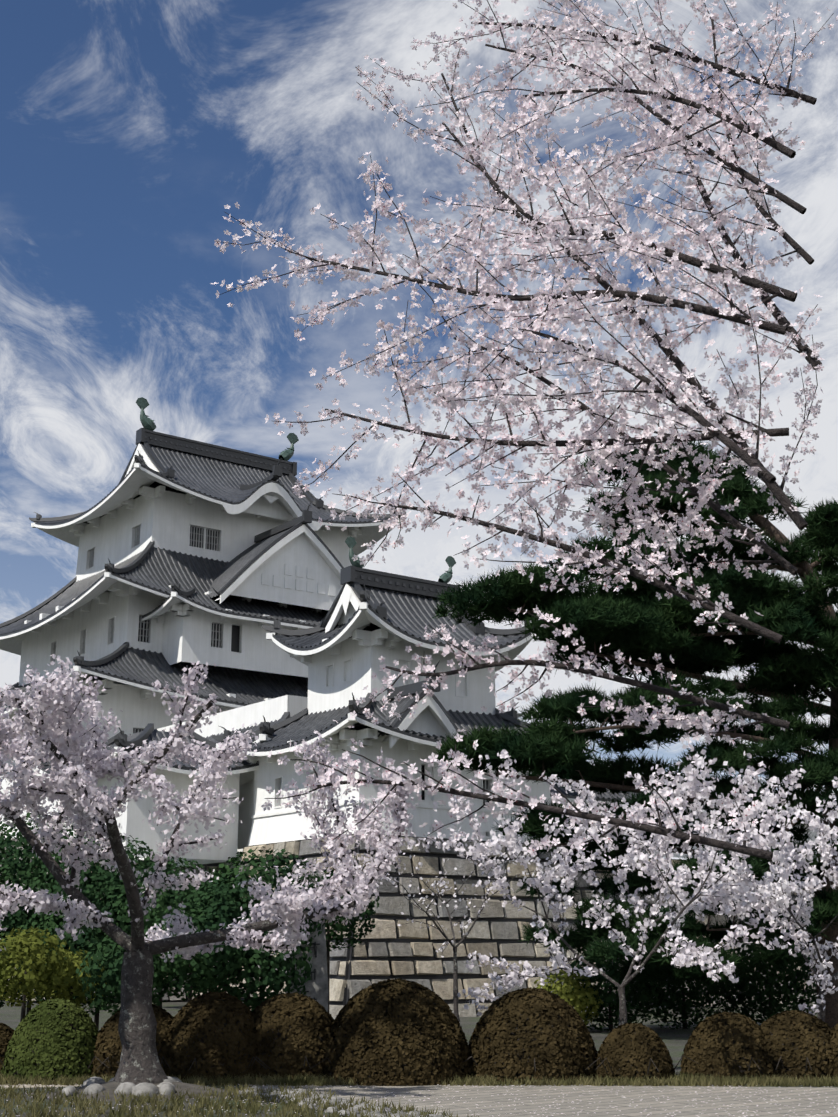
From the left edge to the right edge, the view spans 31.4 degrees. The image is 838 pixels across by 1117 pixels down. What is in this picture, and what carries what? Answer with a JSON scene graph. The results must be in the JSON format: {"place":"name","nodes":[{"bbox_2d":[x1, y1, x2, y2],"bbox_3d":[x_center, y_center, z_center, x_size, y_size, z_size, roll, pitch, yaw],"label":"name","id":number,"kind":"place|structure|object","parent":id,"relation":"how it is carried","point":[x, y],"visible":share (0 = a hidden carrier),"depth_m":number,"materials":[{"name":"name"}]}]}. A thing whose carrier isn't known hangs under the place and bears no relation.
{"place":"outdoors","nodes":[
{"label":"outdoors","id":0,"kind":"place"},
{"bbox_2d":[0,397,522,838],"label":"tower","id":1,"kind":"structure","parent":0,"point":[190,551],"depth_m":71.30,"materials":[{"name":"paint"}]},
{"bbox_2d":[0,1001,837,1116],"bbox_3d":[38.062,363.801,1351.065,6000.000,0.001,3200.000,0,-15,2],"label":"ground","id":2,"kind":"structure","parent":0,"point":[675,1041],"depth_m":34.82,"materials":[{"name":"soil"}]},
{"bbox_2d":[0,831,232,1003],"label":"mountain base","id":3,"kind":"object","parent":2,"relation":"on","point":[175,998],"depth_m":62.75,"materials":[{"name":"stone"}]},
{"bbox_2d":[0,654,418,1083],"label":"cherry","id":4,"kind":"object","parent":2,"relation":"on","point":[52,695],"depth_m":20.00,"materials":[{"name":"pink plant"}]},
{"bbox_2d":[286,864,327,1015],"bbox_3d":[-2.231,7.913,29.741,0.807,3.556,0.488,3,-15,-12],"label":"stone monument","id":5,"kind":"object","parent":2,"relation":"on","point":[316,986],"visible":0.23,"depth_m":29.51,"materials":[{"name":"black stone"}]},
{"bbox_2d":[200,834,614,1018],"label":"stone wall","id":6,"kind":"structure","parent":2,"relation":"on","point":[386,948],"depth_m":46.53,"materials":[{"name":"stone"}]},
{"bbox_2d":[212,536,588,845],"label":"tower","id":7,"kind":"structure","parent":6,"relation":"on","point":[370,619],"depth_m":50.29,"materials":[{"name":"paint"}]},
{"bbox_2d":[0,812,816,1031],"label":"shrubs","id":8,"kind":"object","parent":2,"relation":"on","point":[40,959],"visible":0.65,"depth_m":30.94,"materials":[{"name":"green plant"}]},
{"bbox_2d":[0,1083,837,1116],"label":"gravel path","id":9,"kind":"structure","parent":2,"relation":"on","point":[605,1099],"depth_m":18.77,"materials":[{"name":"grey gravel"}]},
{"bbox_2d":[41,1076,448,1116],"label":"rocks","id":10,"kind":"object","parent":9,"relation":"on","point":[99,1084],"visible":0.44,"depth_m":18.97,"materials":[{"name":"stone"}]},
{"bbox_2d":[0,978,837,1085],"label":"trimmed bushes","id":11,"kind":"object","parent":2,"relation":"on","point":[399,1032],"visible":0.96,"depth_m":21.55,"materials":[{"name":"brown plant"}]},
{"bbox_2d":[0,1070,837,1116],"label":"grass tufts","id":12,"kind":"object","parent":2,"relation":"on","point":[175,1106],"visible":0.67,"depth_m":18.90,"materials":[{"name":"green plant"}]},
{"bbox_2d":[0,1083,837,1116],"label":"fallen petals","id":13,"kind":"object","parent":2,"relation":"on","point":[544,1096],"visible":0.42,"depth_m":18.55,"materials":[{"name":"pink plant"}]},
{"bbox_2d":[346,832,564,1021],"bbox_3d":[0.300,7.664,31.284,4.349,3.983,4.575,14,-21,-43],"label":"bare tree","id":14,"kind":"object","parent":2,"relation":"on","point":[455,987],"depth_m":31.58,"materials":[{"name":"pink plant"}]},
{"bbox_2d":[387,737,805,1025],"bbox_3d":[2.813,5.469,23.130,6.768,4.865,5.665,0,-15,2],"label":"cherry","id":15,"kind":"object","parent":2,"relation":"on","point":[692,782],"depth_m":22.86,"materials":[{"name":"pink plant"}]},
{"bbox_2d":[429,441,837,1027],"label":"pine","id":16,"kind":"object","parent":2,"relation":"on","point":[642,621],"depth_m":34.75,"materials":[{"name":"green plant"}]},
{"bbox_2d":[562,855,816,1006],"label":"link base","id":17,"kind":"object","parent":2,"relation":"on","point":[582,884],"visible":0.04,"depth_m":56.48,"materials":[{"name":"stone"}]},
{"bbox_2d":[34,695,820,868],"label":"castle links","id":18,"kind":"object","parent":17,"relation":"on","point":[265,715],"visible":0.29,"depth_m":51.52,"materials":[{"name":"paint"}]},
{"bbox_2d":[646,765,837,1021],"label":"cherry","id":19,"kind":"object","parent":2,"relation":"on","point":[786,857],"depth_m":24.84,"materials":[{"name":"pink plant"}]},
{"bbox_2d":[0,0,837,859],"label":"sky","id":20,"kind":"structure","parent":0,"point":[128,128],"materials":[{"name":"blue"}]},
{"bbox_2d":[211,0,837,859],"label":"cherry tree","id":21,"kind":"object","parent":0,"point":[633,240],"depth_m":6.32,"materials":[{"name":"pink plant"}]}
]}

